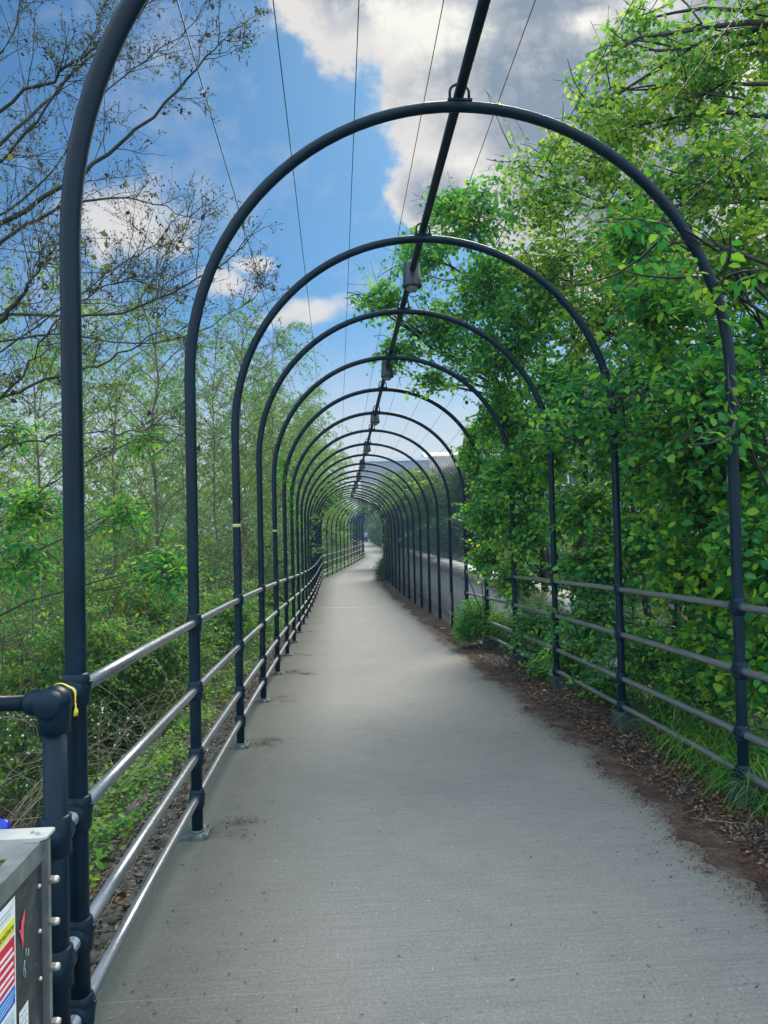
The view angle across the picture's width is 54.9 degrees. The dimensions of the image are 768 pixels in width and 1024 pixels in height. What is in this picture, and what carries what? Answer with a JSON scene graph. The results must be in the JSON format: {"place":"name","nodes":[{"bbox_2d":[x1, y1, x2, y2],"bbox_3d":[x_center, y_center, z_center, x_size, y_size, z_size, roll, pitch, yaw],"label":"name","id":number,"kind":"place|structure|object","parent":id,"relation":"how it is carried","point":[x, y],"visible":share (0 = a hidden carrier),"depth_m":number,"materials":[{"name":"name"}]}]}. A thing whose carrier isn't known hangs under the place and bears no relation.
{"place":"outdoors","nodes":[
{"label":"outdoors","id":0,"kind":"place"},
{"bbox_2d":[0,0,767,533],"label":"sky","id":1,"kind":"structure","parent":0,"point":[317,39],"materials":[{"name":"blue"}]},
{"bbox_2d":[89,531,767,948],"bbox_3d":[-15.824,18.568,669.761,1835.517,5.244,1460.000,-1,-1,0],"label":"ground","id":2,"kind":"structure","parent":0,"point":[119,797],"depth_m":6.28,"materials":[{"name":"soil"}]},
{"bbox_2d":[0,444,60,595],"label":"willow tree","id":3,"kind":"object","parent":2,"relation":"on","point":[29,464],"visible":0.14,"depth_m":35.92,"materials":[{"name":"green plant"}]},
{"bbox_2d":[0,340,116,622],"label":"birch tree","id":4,"kind":"object","parent":2,"relation":"on","point":[5,418],"visible":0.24,"depth_m":20.27,"materials":[{"name":"green plant"}]},
{"bbox_2d":[0,697,148,786],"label":"blackthorn bush","id":5,"kind":"object","parent":2,"relation":"on","point":[24,720],"visible":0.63,"depth_m":4.62,"materials":[{"name":"green plant"}]},
{"bbox_2d":[0,543,161,819],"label":"thicket bush","id":6,"kind":"object","parent":2,"relation":"on","point":[15,627],"visible":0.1,"depth_m":8.46,"materials":[{"name":"green plant"}]},
{"bbox_2d":[0,599,164,827],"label":"thicket bush","id":7,"kind":"object","parent":2,"relation":"on","point":[12,748],"visible":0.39,"depth_m":7.07,"materials":[{"name":"green plant"}]},
{"bbox_2d":[0,324,185,634],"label":"birch tree","id":8,"kind":"object","parent":2,"relation":"on","point":[49,452],"visible":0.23,"depth_m":18.74,"materials":[{"name":"green plant"}]},
{"bbox_2d":[0,505,186,676],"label":"thicket bush","id":9,"kind":"object","parent":2,"relation":"on","point":[57,546],"visible":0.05,"depth_m":14.68,"materials":[{"name":"green plant"}]},
{"bbox_2d":[0,616,206,803],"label":"thicket bush","id":10,"kind":"object","parent":2,"relation":"on","point":[15,685],"visible":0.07,"depth_m":7.72,"materials":[{"name":"green plant"}]},
{"bbox_2d":[0,242,207,822],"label":"birch tree","id":11,"kind":"object","parent":2,"relation":"on","point":[54,373],"visible":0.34,"depth_m":12.16,"materials":[{"name":"green plant"}]},
{"bbox_2d":[0,407,214,616],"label":"elder bush","id":12,"kind":"object","parent":2,"relation":"on","point":[29,556],"visible":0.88,"depth_m":6.66,"materials":[{"name":"green plant"}]},
{"bbox_2d":[0,519,219,583],"bbox_3d":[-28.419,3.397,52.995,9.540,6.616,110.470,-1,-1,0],"label":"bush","id":13,"kind":"object","parent":2,"relation":"on","point":[93,551],"visible":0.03,"depth_m":60.77,"materials":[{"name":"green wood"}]},
{"bbox_2d":[0,543,229,720],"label":"thicket bush","id":14,"kind":"object","parent":2,"relation":"on","point":[160,612],"visible":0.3,"depth_m":9.03,"materials":[{"name":"green plant"}]},
{"bbox_2d":[0,590,249,766],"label":"thicket bush","id":15,"kind":"object","parent":2,"relation":"on","point":[157,670],"visible":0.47,"depth_m":7.75,"materials":[{"name":"green plant"}]},
{"bbox_2d":[39,373,231,561],"bbox_3d":[-8.411,1.018,25.976,6.543,11.589,5.698,-1,-1,0],"label":"birch tree","id":16,"kind":"object","parent":2,"relation":"on","point":[137,474],"visible":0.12,"depth_m":25.65,"materials":[{"name":"green plant"}]},
{"bbox_2d":[0,625,272,860],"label":"bramble canes","id":17,"kind":"object","parent":2,"relation":"on","point":[36,816],"visible":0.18,"depth_m":6.25,"materials":[{"name":"plant"}]},
{"bbox_2d":[0,0,288,518],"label":"alder tree","id":18,"kind":"object","parent":2,"relation":"on","point":[6,220],"visible":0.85,"depth_m":6.06,"materials":[{"name":"brown plant"}]},
{"bbox_2d":[0,282,291,669],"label":"birch tree","id":19,"kind":"object","parent":2,"relation":"on","point":[135,369],"visible":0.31,"depth_m":13.71,"materials":[{"name":"green plant"}]},
{"bbox_2d":[0,600,300,897],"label":"ivy cover","id":20,"kind":"object","parent":2,"relation":"on","point":[100,853],"visible":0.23,"depth_m":5.41,"materials":[{"name":"green plant"}]},
{"bbox_2d":[20,161,281,700],"bbox_3d":[-3.705,-0.962,12.112,3.649,8.688,3.544,-1,-1,0],"label":"birch tree","id":21,"kind":"object","parent":2,"relation":"on","point":[155,497],"visible":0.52,"depth_m":11.95,"materials":[{"name":"green plant"}]},
{"bbox_2d":[51,597,267,709],"bbox_3d":[-2.824,2.006,9.466,2.662,1.739,2.865,-2,-1,20],"label":"thicket bush","id":22,"kind":"object","parent":2,"relation":"on","point":[212,649],"visible":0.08,"depth_m":9.46,"materials":[{"name":"green plant"}]},
{"bbox_2d":[46,515,294,696],"bbox_3d":[-3.805,1.882,13.176,4.600,3.618,3.696,-1,-1,0],"label":"thicket bush","id":23,"kind":"object","parent":2,"relation":"on","point":[136,553],"visible":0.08,"depth_m":13.05,"materials":[{"name":"green plant"}]},
{"bbox_2d":[123,437,229,551],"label":"willow tree","id":24,"kind":"object","parent":2,"relation":"on","point":[180,502],"visible":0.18,"depth_m":39.84,"materials":[{"name":"green plant"}]},
{"bbox_2d":[90,339,280,600],"bbox_3d":[-5.898,0.325,20.167,6.441,10.060,4.963,-1,-1,0],"label":"birch tree","id":25,"kind":"object","parent":2,"relation":"on","point":[209,457],"visible":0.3,"depth_m":20.06,"materials":[{"name":"green plant"}]},
{"bbox_2d":[90,636,283,971],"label":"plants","id":26,"kind":"object","parent":2,"relation":"on","point":[158,822],"visible":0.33,"depth_m":4.35,"materials":[{"name":"green plant"}]},
{"bbox_2d":[89,618,297,975],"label":"stones","id":27,"kind":"object","parent":2,"relation":"on","point":[128,899],"visible":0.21,"depth_m":4.16,"materials":[{"name":"grey stone"}]},
{"bbox_2d":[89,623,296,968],"bbox_3d":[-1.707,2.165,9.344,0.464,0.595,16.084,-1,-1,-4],"label":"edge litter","id":28,"kind":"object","parent":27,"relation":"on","point":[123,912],"visible":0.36,"depth_m":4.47,"materials":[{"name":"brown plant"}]},
{"bbox_2d":[88,526,308,653],"bbox_3d":[-3.746,1.984,15.024,4.497,3.443,4.414,-1,-1,0],"label":"thicket bush","id":29,"kind":"object","parent":2,"relation":"on","point":[226,575],"visible":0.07,"depth_m":14.68,"materials":[{"name":"green plant"}]},
{"bbox_2d":[96,298,312,656],"bbox_3d":[-4.161,-0.602,17.751,5.028,8.871,5.420,-1,-1,0],"label":"birch tree","id":30,"kind":"object","parent":2,"relation":"on","point":[243,473],"visible":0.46,"depth_m":17.73,"materials":[{"name":"green plant"}]},
{"bbox_2d":[177,583,266,694],"bbox_3d":[-3.263,2.170,12.399,2.700,1.927,2.954,-1,-1,0],"label":"thicket bush","id":31,"kind":"object","parent":2,"relation":"on","point":[229,621],"visible":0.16,"depth_m":11.82,"materials":[{"name":"green plant"}]},
{"bbox_2d":[139,522,308,601],"bbox_3d":[-4.233,2.107,19.113,4.586,3.692,4.468,-1,-1,0],"label":"thicket bush","id":32,"kind":"object","parent":2,"relation":"on","point":[214,544],"visible":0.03,"depth_m":19.02,"materials":[{"name":"green plant"}]},
{"bbox_2d":[168,279,300,647],"bbox_3d":[-3.030,-0.932,15.028,3.044,7.618,3.761,-1,-1,0],"label":"birch tree","id":33,"kind":"object","parent":2,"relation":"on","point":[268,463],"visible":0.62,"depth_m":14.95,"materials":[{"name":"green plant"}]},
{"bbox_2d":[171,353,320,575],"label":"birch tree","id":34,"kind":"object","parent":2,"relation":"on","point":[266,435],"visible":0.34,"depth_m":23.93,"materials":[{"name":"green plant"}]},
{"bbox_2d":[213,520,304,591],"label":"thicket bush","id":35,"kind":"object","parent":2,"relation":"on","point":[269,546],"visible":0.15,"depth_m":25.07,"materials":[{"name":"green plant"}]},
{"bbox_2d":[222,562,295,616],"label":"thicket bush","id":36,"kind":"object","parent":2,"relation":"on","point":[281,593],"visible":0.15,"depth_m":23.72,"materials":[{"name":"green plant"}]},
{"bbox_2d":[205,316,346,589],"bbox_3d":[-3.284,-1.241,22.111,4.317,9.038,4.147,-2,-2,39],"label":"birch tree","id":37,"kind":"object","parent":2,"relation":"on","point":[282,347],"visible":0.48,"depth_m":21.92,"materials":[{"name":"green plant"}]},
{"bbox_2d":[211,417,341,577],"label":"birch tree","id":38,"kind":"object","parent":2,"relation":"on","point":[282,477],"visible":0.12,"depth_m":29.89,"materials":[{"name":"green plant"}]},
{"bbox_2d":[228,386,355,602],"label":"birch tree","id":39,"kind":"object","parent":2,"relation":"on","point":[306,413],"visible":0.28,"depth_m":27.84,"materials":[{"name":"green plant"}]},
{"bbox_2d":[247,386,353,592],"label":"birch tree","id":40,"kind":"object","parent":2,"relation":"on","point":[315,408],"visible":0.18,"depth_m":32.06,"materials":[{"name":"green plant"}]},
{"bbox_2d":[299,501,355,563],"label":"tree","id":41,"kind":"object","parent":2,"relation":"on","point":[334,539],"visible":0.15,"depth_m":67.55,"materials":[{"name":"green plant"}]},
{"bbox_2d":[295,442,364,572],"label":"birch tree","id":42,"kind":"object","parent":2,"relation":"on","point":[342,476],"visible":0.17,"depth_m":43.64,"materials":[{"name":"green plant"}]},
{"bbox_2d":[0,480,756,554],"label":"distant wood","id":43,"kind":"object","parent":2,"relation":"on","point":[198,516],"visible":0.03,"depth_m":147.81,"materials":[{"name":"green plant"}]},
{"bbox_2d":[362,471,406,521],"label":"bank shrub","id":44,"kind":"object","parent":2,"relation":"on","point":[378,497],"visible":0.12,"depth_m":47.78,"materials":[{"name":"green plant"}]},
{"bbox_2d":[359,452,457,494],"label":"warehouse","id":45,"kind":"structure","parent":2,"relation":"on","point":[422,460],"depth_m":170.26,"materials":[{"name":"grey metal"}]},
{"bbox_2d":[375,467,453,518],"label":"bank shrub","id":46,"kind":"object","parent":2,"relation":"on","point":[403,498],"visible":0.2,"depth_m":37.07,"materials":[{"name":"green plant"}]},
{"bbox_2d":[402,477,451,555],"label":"bank shrub","id":47,"kind":"object","parent":2,"relation":"on","point":[421,484],"visible":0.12,"depth_m":31.53,"materials":[{"name":"green plant"}]},
{"bbox_2d":[428,455,468,562],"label":"shed","id":48,"kind":"structure","parent":2,"relation":"on","point":[443,461],"depth_m":41.77,"materials":[{"name":"grey"}]},
{"bbox_2d":[418,514,510,561],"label":"bank shrub","id":49,"kind":"object","parent":2,"relation":"on","point":[472,536],"visible":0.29,"depth_m":22.50,"materials":[{"name":"green plant"}]},
{"bbox_2d":[344,172,587,584],"bbox_3d":[1.220,-1.272,10.167,3.438,7.147,2.541,-1,-1,0],"label":"hazel tree","id":50,"kind":"object","parent":2,"relation":"on","point":[519,339],"visible":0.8,"depth_m":10.10,"materials":[{"name":"green plant"}]},
{"bbox_2d":[430,463,508,563],"bbox_3d":[3.333,0.533,26.758,3.179,5.148,3.686,0,-2,-39],"label":"bank shrub","id":51,"kind":"object","parent":2,"relation":"on","point":[468,497],"visible":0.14,"depth_m":26.55,"materials":[{"name":"green plant"}]},
{"bbox_2d":[451,578,528,649],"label":"round shrub","id":52,"kind":"object","parent":2,"relation":"on","point":[475,626],"visible":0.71,"depth_m":11.42,"materials":[{"name":"green plant"}]},
{"bbox_2d":[382,545,631,671],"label":"garden wall","id":53,"kind":"structure","parent":2,"relation":"on","point":[566,601],"depth_m":15.22,"materials":[{"name":"grey concrete"}]},
{"bbox_2d":[439,378,592,614],"bbox_3d":[1.680,0.225,10.334,1.385,4.040,4.014,-1,-1,-10],"label":"hazel bush","id":54,"kind":"object","parent":2,"relation":"on","point":[487,514],"visible":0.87,"depth_m":9.90,"materials":[{"name":"green plant"}]},
{"bbox_2d":[518,449,646,593],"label":"field tree","id":55,"kind":"object","parent":2,"relation":"on","point":[584,540],"visible":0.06,"depth_m":18.17,"materials":[{"name":"green plant"}]},
{"bbox_2d":[509,322,713,645],"bbox_3d":[2.387,0.022,7.377,2.194,4.117,4.315,-1,-1,8],"label":"hazel bush","id":56,"kind":"object","parent":2,"relation":"on","point":[576,402],"visible":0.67,"depth_m":7.62,"materials":[{"name":"green plant"}]},
{"bbox_2d":[478,92,753,598],"bbox_3d":[2.659,-1.861,9.187,3.694,8.073,2.692,-2,-2,37],"label":"hazel tree","id":57,"kind":"object","parent":2,"relation":"on","point":[596,311],"visible":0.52,"depth_m":9.32,"materials":[{"name":"green plant"}]},
{"bbox_2d":[490,621,767,777],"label":"undergrowth","id":58,"kind":"object","parent":2,"relation":"on","point":[647,710],"visible":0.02,"depth_m":6.32,"materials":[{"name":"green plant"}]},
{"bbox_2d":[495,586,767,733],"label":"thicket bush","id":59,"kind":"object","parent":2,"relation":"on","point":[537,626],"visible":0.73,"depth_m":7.17,"materials":[{"name":"green plant"}]},
{"bbox_2d":[551,0,767,350],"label":"hazel tree","id":60,"kind":"object","parent":2,"relation":"on","point":[692,114],"visible":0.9,"depth_m":7.45,"materials":[{"name":"green plant"}]},
{"bbox_2d":[562,140,767,493],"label":"maple tree","id":61,"kind":"object","parent":2,"relation":"on","point":[704,380],"visible":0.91,"depth_m":5.37,"materials":[{"name":"green plant"}]},
{"bbox_2d":[564,328,767,633],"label":"field tree","id":62,"kind":"object","parent":2,"relation":"on","point":[660,605],"depth_m":13.08,"materials":[{"name":"green plant"}]},
{"bbox_2d":[587,688,767,829],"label":"grass","id":63,"kind":"structure","parent":2,"relation":"on","point":[760,764],"depth_m":4.86,"materials":[{"name":"green plant"}]},
{"bbox_2d":[620,389,767,737],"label":"hazel bush","id":64,"kind":"object","parent":2,"relation":"on","point":[703,562],"visible":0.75,"depth_m":5.30,"materials":[{"name":"green plant"}]},
{"bbox_2d":[94,541,767,1023],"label":"path","id":65,"kind":"structure","parent":0,"point":[554,923],"depth_m":3.43,"materials":[{"name":"concrete"}]},
{"bbox_2d":[0,685,77,1023],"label":"corner post","id":66,"kind":"object","parent":65,"relation":"on","point":[49,707],"visible":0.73,"depth_m":2.02,"materials":[{"name":"black metal"}]},
{"bbox_2d":[0,827,61,1023],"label":"notice box","id":67,"kind":"object","parent":66,"relation":"attached to","point":[27,923],"visible":1,"depth_m":1.69,"materials":[{"name":"metal"}]},
{"bbox_2d":[59,0,147,1023],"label":"tubular arch","id":68,"kind":"structure","parent":65,"relation":"on","point":[121,23],"depth_m":2.21,"materials":[{"name":"black paint"}]},
{"bbox_2d":[70,556,321,1023],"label":"railing","id":69,"kind":"object","parent":68,"relation":"attached to","point":[105,783],"visible":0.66,"depth_m":3.08,"materials":[{"name":"metal"}]},
{"bbox_2d":[176,0,314,475],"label":"straining wire","id":70,"kind":"object","parent":68,"relation":"attached to","point":[225,164],"visible":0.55,"depth_m":3.43,"materials":[{"name":"grey metal"}]},
{"bbox_2d":[352,0,490,492],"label":"ridge pipe","id":71,"kind":"object","parent":68,"relation":"attached to","point":[479,18],"visible":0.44,"depth_m":4.68,"materials":[{"name":"black metal"}]},
{"bbox_2d":[403,260,421,292],"bbox_3d":[0.261,-2.189,6.900,0.180,0.282,0.180,-1,-1,0],"label":"tunnel lamp","id":72,"kind":"object","parent":71,"relation":"attached to","point":[412,283],"visible":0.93,"depth_m":6.84,"materials":[{"name":"grey metal"}]},
{"bbox_2d":[369,0,633,491],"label":"straining wire","id":73,"kind":"object","parent":68,"relation":"attached to","point":[538,175],"visible":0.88,"depth_m":4.62,"materials":[{"name":"grey metal"}]},
{"bbox_2d":[389,0,748,484],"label":"straining wire","id":74,"kind":"object","parent":68,"relation":"attached to","point":[618,172],"visible":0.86,"depth_m":4.10,"materials":[{"name":"grey metal"}]},
{"bbox_2d":[126,623,352,839],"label":"catkin litter","id":75,"kind":"object","parent":65,"relation":"on","point":[238,821],"visible":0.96,"depth_m":5.85,"materials":[{"name":"brown plant"}]},
{"bbox_2d":[316,487,396,590],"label":"tubular arch","id":76,"kind":"structure","parent":65,"relation":"on","point":[394,531],"depth_m":29.38,"materials":[{"name":"black paint"}]},
{"bbox_2d":[315,484,400,594],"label":"tubular arch","id":77,"kind":"structure","parent":65,"relation":"on","point":[384,495],"depth_m":27.58,"materials":[{"name":"black paint"}]},
{"bbox_2d":[313,480,404,598],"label":"tubular arch","id":78,"kind":"structure","parent":65,"relation":"on","point":[382,488],"depth_m":25.78,"materials":[{"name":"black paint"}]},
{"bbox_2d":[311,475,409,602],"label":"tubular arch","id":79,"kind":"structure","parent":65,"relation":"on","point":[386,484],"depth_m":23.98,"materials":[{"name":"black paint"}]},
{"bbox_2d":[309,469,415,606],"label":"tubular arch","id":80,"kind":"structure","parent":65,"relation":"on","point":[395,483],"depth_m":22.18,"materials":[{"name":"black paint"}]},
{"bbox_2d":[307,459,422,611],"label":"tubular arch","id":81,"kind":"structure","parent":65,"relation":"on","point":[372,464],"depth_m":20.37,"materials":[{"name":"black paint"}]},
{"bbox_2d":[304,453,430,617],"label":"tubular arch","id":82,"kind":"structure","parent":65,"relation":"on","point":[373,455],"depth_m":18.57,"materials":[{"name":"black paint"}]},
{"bbox_2d":[300,438,440,624],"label":"tubular arch","id":83,"kind":"structure","parent":65,"relation":"on","point":[429,481],"depth_m":16.77,"materials":[{"name":"black paint"}]},
{"bbox_2d":[296,424,453,632],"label":"tubular arch","id":84,"kind":"structure","parent":65,"relation":"on","point":[425,451],"depth_m":14.97,"materials":[{"name":"black paint"}]},
{"bbox_2d":[276,453,301,530],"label":"climbing vine","id":85,"kind":"object","parent":84,"relation":"attached to","point":[285,480],"visible":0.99,"depth_m":13.00,"materials":[{"name":"green plant"}]},
{"bbox_2d":[290,405,468,642],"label":"tubular arch","id":86,"kind":"structure","parent":65,"relation":"on","point":[329,427],"depth_m":13.14,"materials":[{"name":"black paint"}]},
{"bbox_2d":[281,381,499,655],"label":"tubular arch","id":87,"kind":"structure","parent":65,"relation":"on","point":[492,643],"depth_m":11.31,"materials":[{"name":"black paint"}]},
{"bbox_2d":[270,347,528,674],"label":"tubular arch","id":88,"kind":"structure","parent":65,"relation":"on","point":[308,392],"depth_m":9.53,"materials":[{"name":"black paint"}]},
{"bbox_2d":[254,299,574,702],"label":"tubular arch","id":89,"kind":"structure","parent":65,"relation":"on","point":[555,678],"depth_m":7.75,"materials":[{"name":"black paint"}]},
{"bbox_2d":[109,623,759,1023],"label":"path crumbs","id":90,"kind":"object","parent":65,"relation":"on","point":[397,955],"visible":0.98,"depth_m":3.01,"materials":[{"name":"brown plant"}]},
{"bbox_2d":[228,222,646,749],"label":"tubular arch","id":91,"kind":"structure","parent":65,"relation":"on","point":[429,237],"depth_m":5.96,"materials":[{"name":"black paint"}]},
{"bbox_2d":[171,83,767,841],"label":"tubular arch","id":92,"kind":"structure","parent":65,"relation":"on","point":[197,829],"depth_m":4.17,"materials":[{"name":"black paint"}]},
{"bbox_2d":[465,571,767,790],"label":"railing","id":93,"kind":"object","parent":92,"relation":"attached to","point":[759,741],"visible":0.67,"depth_m":5.25,"materials":[{"name":"metal"}]},
{"bbox_2d":[293,629,767,1020],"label":"litter fringe","id":94,"kind":"object","parent":65,"relation":"on","point":[636,790],"visible":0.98,"depth_m":4.17,"materials":[{"name":"brown plant"}]},
{"bbox_2d":[462,434,658,587],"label":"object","id":95,"kind":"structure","parent":0,"point":[570,481],"depth_m":26.80,"materials":[{"name":"green plant"}]},
{"bbox_2d":[379,579,767,914],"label":"verge","id":96,"kind":"structure","parent":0,"point":[425,616],"depth_m":4.97,"materials":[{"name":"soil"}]},
{"bbox_2d":[404,500,415,600],"bbox_3d":[0.794,1.210,23.170,0.182,3.188,1.800,-1,-3,-4],"label":"wire screen","id":97,"kind":"object","parent":96,"relation":"on","point":[410,553],"visible":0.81,"depth_m":23.41,"materials":[{"name":"paint"}]},
{"bbox_2d":[409,495,421,605],"bbox_3d":[0.907,1.123,21.376,0.182,3.188,1.800,-1,-3,-4],"label":"wire screen","id":98,"kind":"object","parent":96,"relation":"on","point":[416,537],"visible":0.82,"depth_m":21.58,"materials":[{"name":"paint"}]},
{"bbox_2d":[414,489,431,612],"bbox_3d":[1.019,1.026,19.590,0.182,3.188,1.800,-1,-3,-4],"label":"wire screen","id":99,"kind":"object","parent":96,"relation":"on","point":[424,566],"visible":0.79,"depth_m":19.77,"materials":[{"name":"paint"}]},
{"bbox_2d":[422,483,441,618],"bbox_3d":[1.132,0.920,17.794,0.182,3.188,1.800,-1,-3,-4],"label":"wire screen","id":100,"kind":"object","parent":96,"relation":"on","point":[435,551],"visible":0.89,"depth_m":17.93,"materials":[{"name":"paint"}]},
{"bbox_2d":[431,474,453,623],"bbox_3d":[1.244,0.812,15.998,0.182,3.187,1.800,-1,-3,-4],"label":"wire screen","id":101,"kind":"object","parent":96,"relation":"on","point":[444,563],"visible":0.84,"depth_m":16.10,"materials":[{"name":"paint"}]},
{"bbox_2d":[442,463,469,625],"bbox_3d":[1.357,0.699,14.206,0.182,3.188,1.800,-1,-4,-4],"label":"wire screen","id":102,"kind":"object","parent":96,"relation":"on","point":[454,537],"visible":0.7,"depth_m":14.34,"materials":[{"name":"paint"}]},
{"bbox_2d":[472,577,522,651],"bbox_3d":[1.711,1.569,11.503,0.004,1.204,3.671,-1,-1,-4],"label":"wire fence","id":103,"kind":"object","parent":96,"relation":"on","point":[509,614],"visible":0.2,"depth_m":10.87,"materials":[{"name":"grey metal"}]},
{"bbox_2d":[442,632,767,873],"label":"leaf litter","id":104,"kind":"object","parent":96,"relation":"on","point":[717,800],"visible":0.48,"depth_m":5.20,"materials":[{"name":"brown plant"}]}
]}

